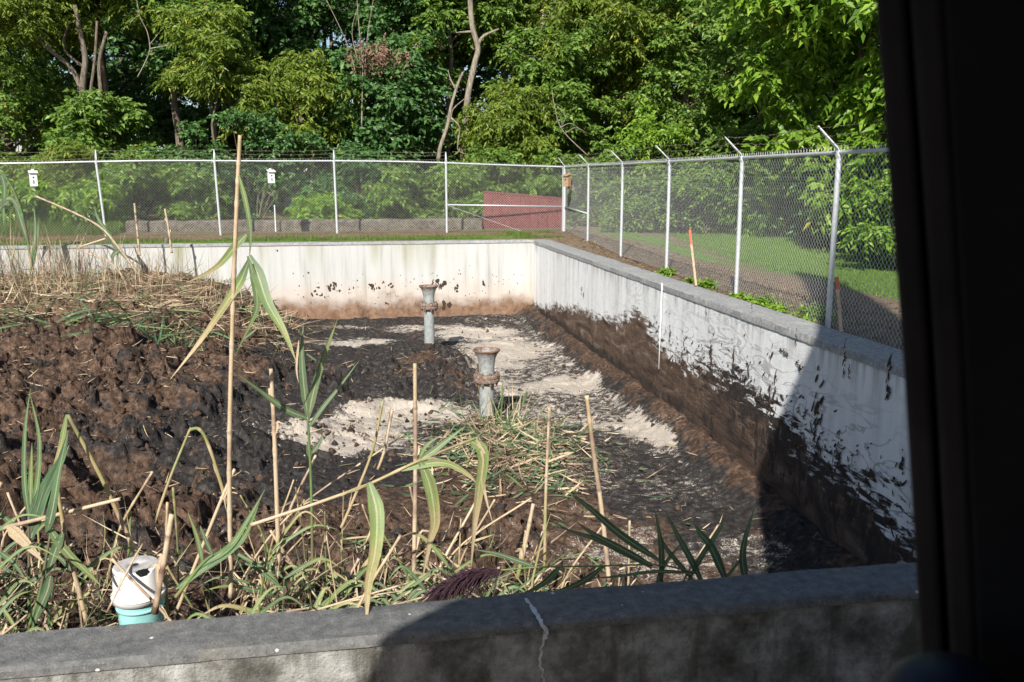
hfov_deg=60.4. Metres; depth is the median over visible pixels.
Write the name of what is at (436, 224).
wall
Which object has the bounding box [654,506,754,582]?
reed plant
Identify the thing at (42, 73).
tree
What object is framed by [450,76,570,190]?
tree
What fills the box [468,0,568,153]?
tree
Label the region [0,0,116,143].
tree
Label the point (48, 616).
cut reed tangle
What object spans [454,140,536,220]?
shrub
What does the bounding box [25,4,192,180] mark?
tree
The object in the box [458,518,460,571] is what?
reed stalk
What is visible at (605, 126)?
tree
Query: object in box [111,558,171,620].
reed stalk
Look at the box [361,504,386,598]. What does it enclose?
reed stalk
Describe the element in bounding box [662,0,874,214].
tree
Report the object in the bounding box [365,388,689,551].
cut reed heap
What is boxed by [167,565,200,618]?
reed stalk
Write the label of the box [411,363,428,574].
reed stalk
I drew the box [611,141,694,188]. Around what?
shrub
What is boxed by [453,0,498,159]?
pale trunk
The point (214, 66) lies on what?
tree
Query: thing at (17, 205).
reed plant
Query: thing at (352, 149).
shrub
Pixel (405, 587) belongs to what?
reed plant
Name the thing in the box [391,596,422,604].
reed stalk
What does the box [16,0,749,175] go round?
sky
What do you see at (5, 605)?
reed plant
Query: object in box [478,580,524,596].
reed plant
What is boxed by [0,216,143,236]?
grass
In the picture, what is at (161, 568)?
reed stalk
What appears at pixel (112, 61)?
tree
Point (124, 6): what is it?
tree
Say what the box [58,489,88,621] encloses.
reed stalk
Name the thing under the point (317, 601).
reed plant
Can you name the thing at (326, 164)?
shrub
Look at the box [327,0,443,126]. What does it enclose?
bare vines
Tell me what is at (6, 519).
reed plant
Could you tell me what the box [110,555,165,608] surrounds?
plastic bucket
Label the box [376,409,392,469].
reed stalk
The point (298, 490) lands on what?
reed stalk
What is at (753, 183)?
tree
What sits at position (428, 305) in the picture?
drain pipe
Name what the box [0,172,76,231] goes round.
shrub
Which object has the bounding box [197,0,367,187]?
tree
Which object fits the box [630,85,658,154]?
climbing vine
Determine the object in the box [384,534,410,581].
reed stalk
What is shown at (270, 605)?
reed plant
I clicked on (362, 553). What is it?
reed stalk
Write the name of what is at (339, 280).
concrete wall
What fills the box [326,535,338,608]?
reed stalk
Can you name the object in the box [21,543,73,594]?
reed stalk
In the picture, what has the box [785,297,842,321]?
weed
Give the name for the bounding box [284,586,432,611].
reed stalk
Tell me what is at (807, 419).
concrete wall
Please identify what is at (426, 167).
shrub
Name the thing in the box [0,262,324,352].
straw litter
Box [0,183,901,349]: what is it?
ground
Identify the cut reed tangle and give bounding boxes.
[0,501,579,633]
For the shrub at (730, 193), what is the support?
on the ground at (572, 240)
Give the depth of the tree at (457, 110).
40.58 m
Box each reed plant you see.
[0,171,38,273]
[0,444,100,626]
[0,513,70,591]
[0,514,59,567]
[0,541,43,588]
[0,567,89,603]
[0,591,44,631]
[0,597,97,633]
[0,604,19,632]
[1,607,39,625]
[11,543,144,626]
[21,392,68,629]
[35,195,145,286]
[54,414,139,555]
[77,238,125,283]
[151,427,226,528]
[171,135,298,597]
[174,490,264,597]
[187,612,210,618]
[194,537,330,610]
[197,557,342,618]
[201,511,334,608]
[234,319,358,565]
[245,586,307,614]
[250,427,492,578]
[250,561,346,609]
[266,587,361,612]
[309,579,384,609]
[315,548,403,605]
[341,481,384,614]
[352,565,447,604]
[359,582,400,602]
[389,565,433,601]
[392,567,455,603]
[399,563,494,598]
[402,532,516,598]
[417,490,693,601]
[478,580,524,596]
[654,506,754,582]
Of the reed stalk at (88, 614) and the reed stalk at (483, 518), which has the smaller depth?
the reed stalk at (88, 614)
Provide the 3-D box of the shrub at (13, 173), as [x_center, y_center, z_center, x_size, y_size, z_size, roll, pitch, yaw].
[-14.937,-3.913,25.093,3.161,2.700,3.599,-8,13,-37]
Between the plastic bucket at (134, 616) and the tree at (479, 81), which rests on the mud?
the plastic bucket at (134, 616)
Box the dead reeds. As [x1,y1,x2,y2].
[0,206,297,335]
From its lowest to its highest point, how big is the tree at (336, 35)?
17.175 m
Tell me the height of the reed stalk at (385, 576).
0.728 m
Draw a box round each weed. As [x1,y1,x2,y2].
[654,266,677,276]
[684,277,700,282]
[697,278,718,288]
[729,291,749,299]
[744,293,781,306]
[760,299,791,312]
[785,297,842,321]
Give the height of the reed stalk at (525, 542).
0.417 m
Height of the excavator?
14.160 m
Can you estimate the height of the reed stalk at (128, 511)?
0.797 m
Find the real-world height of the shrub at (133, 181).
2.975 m
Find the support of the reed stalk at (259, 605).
on the mud
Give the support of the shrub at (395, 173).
on the ground at (572, 240)
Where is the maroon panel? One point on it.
(523, 217)
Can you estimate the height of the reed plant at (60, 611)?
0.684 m
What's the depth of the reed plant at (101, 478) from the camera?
4.48 m
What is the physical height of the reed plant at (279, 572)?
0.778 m
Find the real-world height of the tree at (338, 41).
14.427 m
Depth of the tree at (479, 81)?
40.68 m
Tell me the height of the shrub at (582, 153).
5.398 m
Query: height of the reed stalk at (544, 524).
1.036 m
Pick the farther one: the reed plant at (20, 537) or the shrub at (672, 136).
the shrub at (672, 136)
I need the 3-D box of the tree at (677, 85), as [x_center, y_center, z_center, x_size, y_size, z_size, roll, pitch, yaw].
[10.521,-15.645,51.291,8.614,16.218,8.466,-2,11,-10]
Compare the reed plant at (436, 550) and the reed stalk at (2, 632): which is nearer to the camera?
the reed stalk at (2, 632)
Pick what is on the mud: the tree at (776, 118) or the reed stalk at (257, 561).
the reed stalk at (257, 561)
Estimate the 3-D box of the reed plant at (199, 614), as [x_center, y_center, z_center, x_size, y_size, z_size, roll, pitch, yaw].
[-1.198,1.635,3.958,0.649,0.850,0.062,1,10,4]
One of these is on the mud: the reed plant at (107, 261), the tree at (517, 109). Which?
the reed plant at (107, 261)
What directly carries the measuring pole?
attached to the concrete wall at (807, 419)
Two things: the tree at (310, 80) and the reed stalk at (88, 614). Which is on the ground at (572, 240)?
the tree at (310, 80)
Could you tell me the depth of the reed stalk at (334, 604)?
4.11 m
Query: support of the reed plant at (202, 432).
on the mud
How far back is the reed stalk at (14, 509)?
5.14 m
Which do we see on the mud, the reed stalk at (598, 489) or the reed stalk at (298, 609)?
the reed stalk at (598, 489)
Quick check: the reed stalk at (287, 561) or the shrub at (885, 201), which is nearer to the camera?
the reed stalk at (287, 561)
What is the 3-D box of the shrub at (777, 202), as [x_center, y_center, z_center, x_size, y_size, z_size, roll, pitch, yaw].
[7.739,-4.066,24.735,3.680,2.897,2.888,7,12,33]
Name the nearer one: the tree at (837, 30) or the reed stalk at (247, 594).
the reed stalk at (247, 594)
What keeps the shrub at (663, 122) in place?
on the ground at (572, 240)
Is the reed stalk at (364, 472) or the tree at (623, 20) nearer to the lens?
the reed stalk at (364, 472)
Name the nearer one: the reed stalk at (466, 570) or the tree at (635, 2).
the reed stalk at (466, 570)
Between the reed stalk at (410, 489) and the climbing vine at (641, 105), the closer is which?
the reed stalk at (410, 489)
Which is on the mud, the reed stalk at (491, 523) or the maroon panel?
the reed stalk at (491, 523)
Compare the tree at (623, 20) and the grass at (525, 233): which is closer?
the grass at (525, 233)
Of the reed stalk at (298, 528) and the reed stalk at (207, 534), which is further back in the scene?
the reed stalk at (298, 528)
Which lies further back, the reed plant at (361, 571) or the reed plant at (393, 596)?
the reed plant at (361, 571)
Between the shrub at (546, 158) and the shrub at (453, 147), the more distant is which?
the shrub at (453, 147)
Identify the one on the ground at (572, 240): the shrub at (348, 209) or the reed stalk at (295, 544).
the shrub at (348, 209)
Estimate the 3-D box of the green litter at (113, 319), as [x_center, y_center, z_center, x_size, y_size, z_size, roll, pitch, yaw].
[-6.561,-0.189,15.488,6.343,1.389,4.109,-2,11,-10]
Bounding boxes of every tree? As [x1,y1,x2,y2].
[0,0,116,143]
[0,12,63,176]
[0,13,108,167]
[7,1,76,151]
[12,48,65,153]
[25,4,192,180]
[38,0,164,206]
[57,1,188,206]
[61,38,188,139]
[97,0,272,151]
[129,5,260,142]
[142,0,282,205]
[150,0,270,215]
[161,2,301,207]
[190,39,293,172]
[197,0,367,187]
[215,47,365,201]
[259,1,371,172]
[278,3,361,182]
[279,9,364,176]
[316,0,494,213]
[319,31,458,182]
[330,2,490,194]
[373,0,494,201]
[404,0,524,217]
[405,10,488,191]
[443,0,564,81]
[444,1,577,133]
[448,8,555,106]
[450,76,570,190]
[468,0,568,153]
[478,15,630,175]
[496,0,693,211]
[548,0,706,132]
[557,3,653,170]
[594,0,782,220]
[617,42,725,210]
[646,51,721,152]
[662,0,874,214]
[697,41,817,195]
[703,4,874,203]
[706,3,838,92]
[710,0,888,248]
[867,5,886,187]
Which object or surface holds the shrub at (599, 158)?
on the ground at (572, 240)
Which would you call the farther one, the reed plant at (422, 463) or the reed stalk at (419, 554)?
the reed stalk at (419, 554)
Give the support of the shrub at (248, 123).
on the ground at (572, 240)
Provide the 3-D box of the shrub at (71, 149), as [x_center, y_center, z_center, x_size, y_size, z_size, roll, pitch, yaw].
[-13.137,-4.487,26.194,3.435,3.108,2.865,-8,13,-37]
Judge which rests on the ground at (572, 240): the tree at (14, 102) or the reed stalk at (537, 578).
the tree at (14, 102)
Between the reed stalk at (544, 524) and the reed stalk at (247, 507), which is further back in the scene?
the reed stalk at (247, 507)
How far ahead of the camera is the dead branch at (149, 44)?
28.39 m
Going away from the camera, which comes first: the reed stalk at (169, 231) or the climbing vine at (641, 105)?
the reed stalk at (169, 231)
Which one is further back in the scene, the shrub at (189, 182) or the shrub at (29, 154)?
the shrub at (29, 154)
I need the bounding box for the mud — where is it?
[0,265,865,633]
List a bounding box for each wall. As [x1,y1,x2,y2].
[0,239,545,319]
[0,562,921,681]
[125,217,481,241]
[534,240,915,565]
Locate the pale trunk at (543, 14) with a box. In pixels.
[539,0,546,28]
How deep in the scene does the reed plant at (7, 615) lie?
3.78 m
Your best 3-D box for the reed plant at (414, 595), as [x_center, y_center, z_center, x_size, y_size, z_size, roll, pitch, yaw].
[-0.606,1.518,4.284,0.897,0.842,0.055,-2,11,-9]
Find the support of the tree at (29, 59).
on the ground at (572, 240)
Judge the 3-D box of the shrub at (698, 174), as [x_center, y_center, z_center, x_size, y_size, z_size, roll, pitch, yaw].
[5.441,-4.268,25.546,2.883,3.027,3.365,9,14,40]
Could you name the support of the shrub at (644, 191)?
on the ground at (572, 240)
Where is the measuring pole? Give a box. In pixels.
[658,283,662,368]
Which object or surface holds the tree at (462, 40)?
on the ground at (572, 240)
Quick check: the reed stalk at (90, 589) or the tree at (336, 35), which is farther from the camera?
the tree at (336, 35)
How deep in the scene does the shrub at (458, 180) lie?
28.01 m
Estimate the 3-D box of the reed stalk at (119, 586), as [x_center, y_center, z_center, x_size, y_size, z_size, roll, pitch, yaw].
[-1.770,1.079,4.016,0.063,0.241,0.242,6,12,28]
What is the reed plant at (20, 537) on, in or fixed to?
on the mud
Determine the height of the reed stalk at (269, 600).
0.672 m
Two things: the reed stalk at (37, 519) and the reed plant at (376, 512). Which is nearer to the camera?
the reed plant at (376, 512)
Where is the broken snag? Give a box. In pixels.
[436,70,468,159]
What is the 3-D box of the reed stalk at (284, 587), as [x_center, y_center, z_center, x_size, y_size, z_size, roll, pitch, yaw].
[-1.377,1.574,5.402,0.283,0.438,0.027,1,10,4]
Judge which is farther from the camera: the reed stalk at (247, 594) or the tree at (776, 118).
the tree at (776, 118)
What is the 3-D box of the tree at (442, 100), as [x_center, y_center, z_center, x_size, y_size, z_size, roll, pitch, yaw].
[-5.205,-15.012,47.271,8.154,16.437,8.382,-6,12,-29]
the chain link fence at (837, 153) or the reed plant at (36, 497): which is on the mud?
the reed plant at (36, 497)
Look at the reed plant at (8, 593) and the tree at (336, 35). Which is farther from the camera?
the tree at (336, 35)
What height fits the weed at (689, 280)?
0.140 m
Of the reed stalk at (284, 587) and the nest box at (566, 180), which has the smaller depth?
the reed stalk at (284, 587)
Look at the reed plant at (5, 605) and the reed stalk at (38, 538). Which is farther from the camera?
the reed stalk at (38, 538)
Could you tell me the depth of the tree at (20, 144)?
52.42 m
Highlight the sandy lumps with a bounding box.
[244,397,425,469]
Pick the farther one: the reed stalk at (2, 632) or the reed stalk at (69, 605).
the reed stalk at (69, 605)
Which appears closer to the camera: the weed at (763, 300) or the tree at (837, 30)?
the weed at (763, 300)
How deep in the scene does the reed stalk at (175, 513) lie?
5.00 m
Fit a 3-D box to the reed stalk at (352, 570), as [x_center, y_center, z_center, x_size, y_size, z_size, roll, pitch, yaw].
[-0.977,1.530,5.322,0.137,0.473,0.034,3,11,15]
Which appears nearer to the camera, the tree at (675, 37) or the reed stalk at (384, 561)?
the reed stalk at (384, 561)
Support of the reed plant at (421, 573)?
on the mud
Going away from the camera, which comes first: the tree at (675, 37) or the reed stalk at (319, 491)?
the reed stalk at (319, 491)
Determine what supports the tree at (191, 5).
on the ground at (572, 240)
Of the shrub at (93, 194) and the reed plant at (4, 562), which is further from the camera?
the shrub at (93, 194)
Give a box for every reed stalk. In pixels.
[0,497,120,530]
[0,507,25,582]
[0,614,26,634]
[6,492,37,592]
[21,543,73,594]
[37,531,41,581]
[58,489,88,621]
[64,582,74,628]
[85,601,91,626]
[87,583,104,626]
[105,543,142,612]
[106,471,152,588]
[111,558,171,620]
[121,513,131,557]
[133,203,140,255]
[148,513,173,614]
[164,209,172,252]
[164,502,169,620]
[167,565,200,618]
[172,487,179,599]
[174,468,235,613]
[223,433,403,612]
[237,538,283,614]
[240,495,273,584]
[246,527,258,562]
[251,525,300,608]
[251,554,273,610]
[257,558,266,610]
[259,533,306,596]
[262,479,293,608]
[265,368,282,565]
[266,499,305,581]
[270,529,312,605]
[275,567,306,611]
[277,455,316,568]
[282,557,340,608]
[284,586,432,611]
[295,487,306,583]
[309,582,407,610]
[323,511,331,607]
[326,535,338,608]
[338,490,349,599]
[340,400,383,528]
[342,558,359,607]
[353,531,369,602]
[356,534,401,607]
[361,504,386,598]
[374,548,425,605]
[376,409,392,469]
[381,549,389,605]
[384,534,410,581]
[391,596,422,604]
[395,564,448,601]
[409,486,430,576]
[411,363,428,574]
[424,503,473,600]
[432,550,506,593]
[435,497,531,582]
[450,499,495,599]
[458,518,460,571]
[510,560,561,593]
[515,503,534,578]
[522,544,526,590]
[526,531,542,587]
[528,574,540,589]
[536,576,561,591]
[540,407,550,573]
[552,527,600,588]
[584,395,611,581]
[627,520,630,585]
[628,566,640,585]
[682,524,718,580]
[758,562,772,573]
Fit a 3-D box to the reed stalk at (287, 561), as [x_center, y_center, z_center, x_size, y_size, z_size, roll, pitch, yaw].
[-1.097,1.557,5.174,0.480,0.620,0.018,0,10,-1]
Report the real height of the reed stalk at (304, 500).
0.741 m
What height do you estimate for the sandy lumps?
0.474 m
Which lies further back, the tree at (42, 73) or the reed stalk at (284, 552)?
the tree at (42, 73)
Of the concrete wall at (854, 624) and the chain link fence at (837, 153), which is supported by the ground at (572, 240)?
the chain link fence at (837, 153)
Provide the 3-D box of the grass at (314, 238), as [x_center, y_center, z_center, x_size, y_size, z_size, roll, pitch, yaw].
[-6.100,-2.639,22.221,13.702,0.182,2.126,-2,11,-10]
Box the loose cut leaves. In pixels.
[330,509,644,601]
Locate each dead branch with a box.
[137,2,171,76]
[552,92,590,157]
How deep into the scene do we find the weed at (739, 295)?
11.78 m
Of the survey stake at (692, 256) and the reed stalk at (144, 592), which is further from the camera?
the survey stake at (692, 256)
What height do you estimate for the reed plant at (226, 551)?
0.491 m
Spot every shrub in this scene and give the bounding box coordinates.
[0,104,76,184]
[0,157,57,224]
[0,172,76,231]
[22,137,137,221]
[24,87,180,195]
[27,124,139,206]
[43,179,132,232]
[77,144,192,222]
[128,118,236,219]
[132,97,242,213]
[142,162,232,220]
[179,97,290,212]
[199,105,313,219]
[259,101,370,208]
[260,127,340,216]
[283,191,366,218]
[313,139,400,218]
[319,107,436,186]
[359,164,434,218]
[412,155,492,217]
[429,111,493,210]
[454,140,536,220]
[472,145,575,206]
[490,142,595,228]
[560,136,638,226]
[570,119,627,214]
[593,171,680,232]
[610,111,696,230]
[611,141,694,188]
[619,107,681,175]
[643,140,747,233]
[689,137,753,213]
[714,152,813,237]
[771,165,864,248]
[827,174,893,262]
[836,169,895,265]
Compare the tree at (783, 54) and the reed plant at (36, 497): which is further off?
the tree at (783, 54)
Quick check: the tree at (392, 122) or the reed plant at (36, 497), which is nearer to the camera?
the reed plant at (36, 497)
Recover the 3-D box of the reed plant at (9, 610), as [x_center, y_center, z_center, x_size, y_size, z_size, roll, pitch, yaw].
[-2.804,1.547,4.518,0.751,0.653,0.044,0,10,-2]
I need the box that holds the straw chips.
[0,277,818,629]
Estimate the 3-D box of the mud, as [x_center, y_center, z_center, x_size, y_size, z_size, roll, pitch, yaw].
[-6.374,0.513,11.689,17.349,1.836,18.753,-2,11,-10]
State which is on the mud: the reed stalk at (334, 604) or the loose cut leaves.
the loose cut leaves
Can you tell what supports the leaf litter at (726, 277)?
on the ground at (572, 240)
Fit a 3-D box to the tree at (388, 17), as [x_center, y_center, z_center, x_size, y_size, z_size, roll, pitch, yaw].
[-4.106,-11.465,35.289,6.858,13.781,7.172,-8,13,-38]
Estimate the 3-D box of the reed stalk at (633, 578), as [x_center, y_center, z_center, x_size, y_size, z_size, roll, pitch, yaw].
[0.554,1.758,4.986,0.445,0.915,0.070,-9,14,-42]
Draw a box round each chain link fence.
[0,149,562,236]
[558,120,901,349]
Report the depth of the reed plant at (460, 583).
3.40 m
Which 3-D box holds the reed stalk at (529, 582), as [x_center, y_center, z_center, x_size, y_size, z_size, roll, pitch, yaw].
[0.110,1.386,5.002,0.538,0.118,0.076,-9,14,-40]
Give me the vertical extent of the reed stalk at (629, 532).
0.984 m
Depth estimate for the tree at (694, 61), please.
41.46 m
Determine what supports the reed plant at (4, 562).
on the mud
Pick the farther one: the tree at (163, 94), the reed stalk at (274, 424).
the tree at (163, 94)
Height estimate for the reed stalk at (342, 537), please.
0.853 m
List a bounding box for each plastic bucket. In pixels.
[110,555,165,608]
[115,597,164,624]
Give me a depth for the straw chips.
10.80 m
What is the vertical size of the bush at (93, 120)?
4.912 m
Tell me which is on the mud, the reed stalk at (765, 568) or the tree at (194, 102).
the reed stalk at (765, 568)
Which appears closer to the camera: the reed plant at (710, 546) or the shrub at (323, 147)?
the reed plant at (710, 546)
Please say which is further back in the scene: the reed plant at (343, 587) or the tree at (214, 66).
the tree at (214, 66)
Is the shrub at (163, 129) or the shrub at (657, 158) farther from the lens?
the shrub at (163, 129)
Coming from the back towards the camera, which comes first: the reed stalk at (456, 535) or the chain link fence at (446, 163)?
the chain link fence at (446, 163)
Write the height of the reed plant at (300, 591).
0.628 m
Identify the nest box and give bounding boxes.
[28,169,37,188]
[267,168,275,184]
[561,172,570,188]
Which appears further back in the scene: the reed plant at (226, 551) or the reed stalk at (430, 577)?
the reed stalk at (430, 577)
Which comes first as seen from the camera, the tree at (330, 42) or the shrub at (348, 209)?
the shrub at (348, 209)
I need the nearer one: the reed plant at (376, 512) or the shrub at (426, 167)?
the reed plant at (376, 512)
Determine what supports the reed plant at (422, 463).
on the mud
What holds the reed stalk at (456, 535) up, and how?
on the mud
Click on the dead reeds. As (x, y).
(41, 267)
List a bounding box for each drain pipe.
[419,284,437,350]
[473,347,499,419]
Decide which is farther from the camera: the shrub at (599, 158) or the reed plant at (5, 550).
the shrub at (599, 158)
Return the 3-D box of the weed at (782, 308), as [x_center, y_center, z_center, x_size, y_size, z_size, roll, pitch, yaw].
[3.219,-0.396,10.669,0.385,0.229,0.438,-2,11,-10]
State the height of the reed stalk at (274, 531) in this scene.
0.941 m
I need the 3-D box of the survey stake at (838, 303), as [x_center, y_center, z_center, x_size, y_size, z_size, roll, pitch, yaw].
[3.307,-0.376,8.902,0.037,0.521,0.278,1,10,3]
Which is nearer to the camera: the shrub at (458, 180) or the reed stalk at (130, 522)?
the reed stalk at (130, 522)
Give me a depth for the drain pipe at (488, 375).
12.43 m
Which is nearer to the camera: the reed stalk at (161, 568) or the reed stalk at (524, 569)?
the reed stalk at (161, 568)
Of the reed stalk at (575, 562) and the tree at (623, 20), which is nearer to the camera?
the reed stalk at (575, 562)
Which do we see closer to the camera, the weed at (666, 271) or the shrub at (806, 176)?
the weed at (666, 271)
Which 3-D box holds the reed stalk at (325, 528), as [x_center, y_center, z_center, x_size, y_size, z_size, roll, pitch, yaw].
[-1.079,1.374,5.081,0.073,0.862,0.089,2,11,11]
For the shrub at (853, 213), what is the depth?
20.73 m
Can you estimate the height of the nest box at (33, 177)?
0.480 m
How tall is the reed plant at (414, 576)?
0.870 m
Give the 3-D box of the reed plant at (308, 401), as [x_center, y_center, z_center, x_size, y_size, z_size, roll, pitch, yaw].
[-1.112,0.561,4.599,0.650,1.356,0.099,-5,12,-27]
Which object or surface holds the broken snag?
on the ground at (572, 240)
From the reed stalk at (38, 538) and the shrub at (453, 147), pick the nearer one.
the reed stalk at (38, 538)
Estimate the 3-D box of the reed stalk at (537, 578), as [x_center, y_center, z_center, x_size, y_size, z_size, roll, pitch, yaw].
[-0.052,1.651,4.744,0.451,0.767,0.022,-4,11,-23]
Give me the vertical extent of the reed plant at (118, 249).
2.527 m
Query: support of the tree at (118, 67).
on the ground at (572, 240)
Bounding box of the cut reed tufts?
[457,372,551,429]
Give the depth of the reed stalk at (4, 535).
5.07 m
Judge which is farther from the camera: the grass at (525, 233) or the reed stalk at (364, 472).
the grass at (525, 233)
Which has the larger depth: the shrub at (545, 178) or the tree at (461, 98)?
the tree at (461, 98)
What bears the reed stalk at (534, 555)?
on the mud
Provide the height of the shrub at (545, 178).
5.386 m
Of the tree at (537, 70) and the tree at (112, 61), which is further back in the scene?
the tree at (112, 61)
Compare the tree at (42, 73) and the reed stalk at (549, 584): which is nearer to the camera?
the reed stalk at (549, 584)
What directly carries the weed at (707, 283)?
on the ground at (572, 240)
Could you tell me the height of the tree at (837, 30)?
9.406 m
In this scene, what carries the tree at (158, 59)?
on the ground at (572, 240)
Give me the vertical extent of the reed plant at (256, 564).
0.890 m
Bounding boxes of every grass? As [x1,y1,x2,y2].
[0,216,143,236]
[1,232,541,244]
[500,229,564,238]
[652,225,898,299]
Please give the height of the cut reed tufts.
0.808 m
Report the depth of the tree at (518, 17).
35.27 m
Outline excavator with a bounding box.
[876,0,1023,681]
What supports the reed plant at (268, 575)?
on the mud
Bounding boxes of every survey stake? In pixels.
[688,230,696,285]
[835,277,842,331]
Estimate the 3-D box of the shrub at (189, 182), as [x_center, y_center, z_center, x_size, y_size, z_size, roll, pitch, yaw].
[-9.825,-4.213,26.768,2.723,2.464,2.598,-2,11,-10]
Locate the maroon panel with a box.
[482,191,566,228]
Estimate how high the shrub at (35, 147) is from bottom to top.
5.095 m
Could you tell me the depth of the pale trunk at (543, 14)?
33.44 m
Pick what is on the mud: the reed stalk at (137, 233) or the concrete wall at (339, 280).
the reed stalk at (137, 233)
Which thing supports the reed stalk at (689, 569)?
on the mud
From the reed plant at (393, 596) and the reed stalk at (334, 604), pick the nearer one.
the reed stalk at (334, 604)
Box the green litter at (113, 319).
[0,290,315,360]
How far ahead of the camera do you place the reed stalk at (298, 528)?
5.29 m
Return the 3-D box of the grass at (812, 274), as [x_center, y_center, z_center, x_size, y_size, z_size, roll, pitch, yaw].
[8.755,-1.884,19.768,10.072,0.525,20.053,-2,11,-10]
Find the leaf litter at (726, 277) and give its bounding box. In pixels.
[544,231,902,350]
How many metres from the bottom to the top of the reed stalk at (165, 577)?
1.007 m
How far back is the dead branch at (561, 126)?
29.55 m
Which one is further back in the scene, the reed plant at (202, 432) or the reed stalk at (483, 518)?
the reed stalk at (483, 518)
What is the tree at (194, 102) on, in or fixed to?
on the ground at (572, 240)
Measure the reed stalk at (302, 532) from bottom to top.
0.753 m
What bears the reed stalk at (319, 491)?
on the mud
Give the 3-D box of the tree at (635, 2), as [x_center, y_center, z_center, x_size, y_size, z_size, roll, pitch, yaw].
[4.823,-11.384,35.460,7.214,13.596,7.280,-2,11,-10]
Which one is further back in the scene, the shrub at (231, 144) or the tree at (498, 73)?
the tree at (498, 73)
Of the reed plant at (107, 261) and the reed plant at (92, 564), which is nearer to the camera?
the reed plant at (92, 564)
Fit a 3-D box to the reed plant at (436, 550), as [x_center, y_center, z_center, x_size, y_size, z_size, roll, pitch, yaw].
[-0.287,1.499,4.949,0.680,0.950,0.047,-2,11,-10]
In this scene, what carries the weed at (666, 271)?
on the ground at (572, 240)
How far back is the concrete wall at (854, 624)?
3.09 m
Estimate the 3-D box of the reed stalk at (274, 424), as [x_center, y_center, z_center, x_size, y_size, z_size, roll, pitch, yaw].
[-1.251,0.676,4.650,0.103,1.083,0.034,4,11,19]
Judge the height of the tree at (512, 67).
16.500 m
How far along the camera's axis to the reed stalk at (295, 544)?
5.46 m
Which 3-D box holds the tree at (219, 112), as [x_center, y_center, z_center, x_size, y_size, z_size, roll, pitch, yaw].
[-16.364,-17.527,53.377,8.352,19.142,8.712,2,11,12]
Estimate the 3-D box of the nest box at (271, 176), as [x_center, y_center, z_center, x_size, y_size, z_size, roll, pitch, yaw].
[-6.288,-4.286,22.988,0.195,0.440,0.220,-5,12,-27]
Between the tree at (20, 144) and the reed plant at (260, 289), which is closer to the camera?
the reed plant at (260, 289)
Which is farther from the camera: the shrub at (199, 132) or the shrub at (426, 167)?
the shrub at (426, 167)
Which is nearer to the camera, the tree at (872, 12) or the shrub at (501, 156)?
the tree at (872, 12)

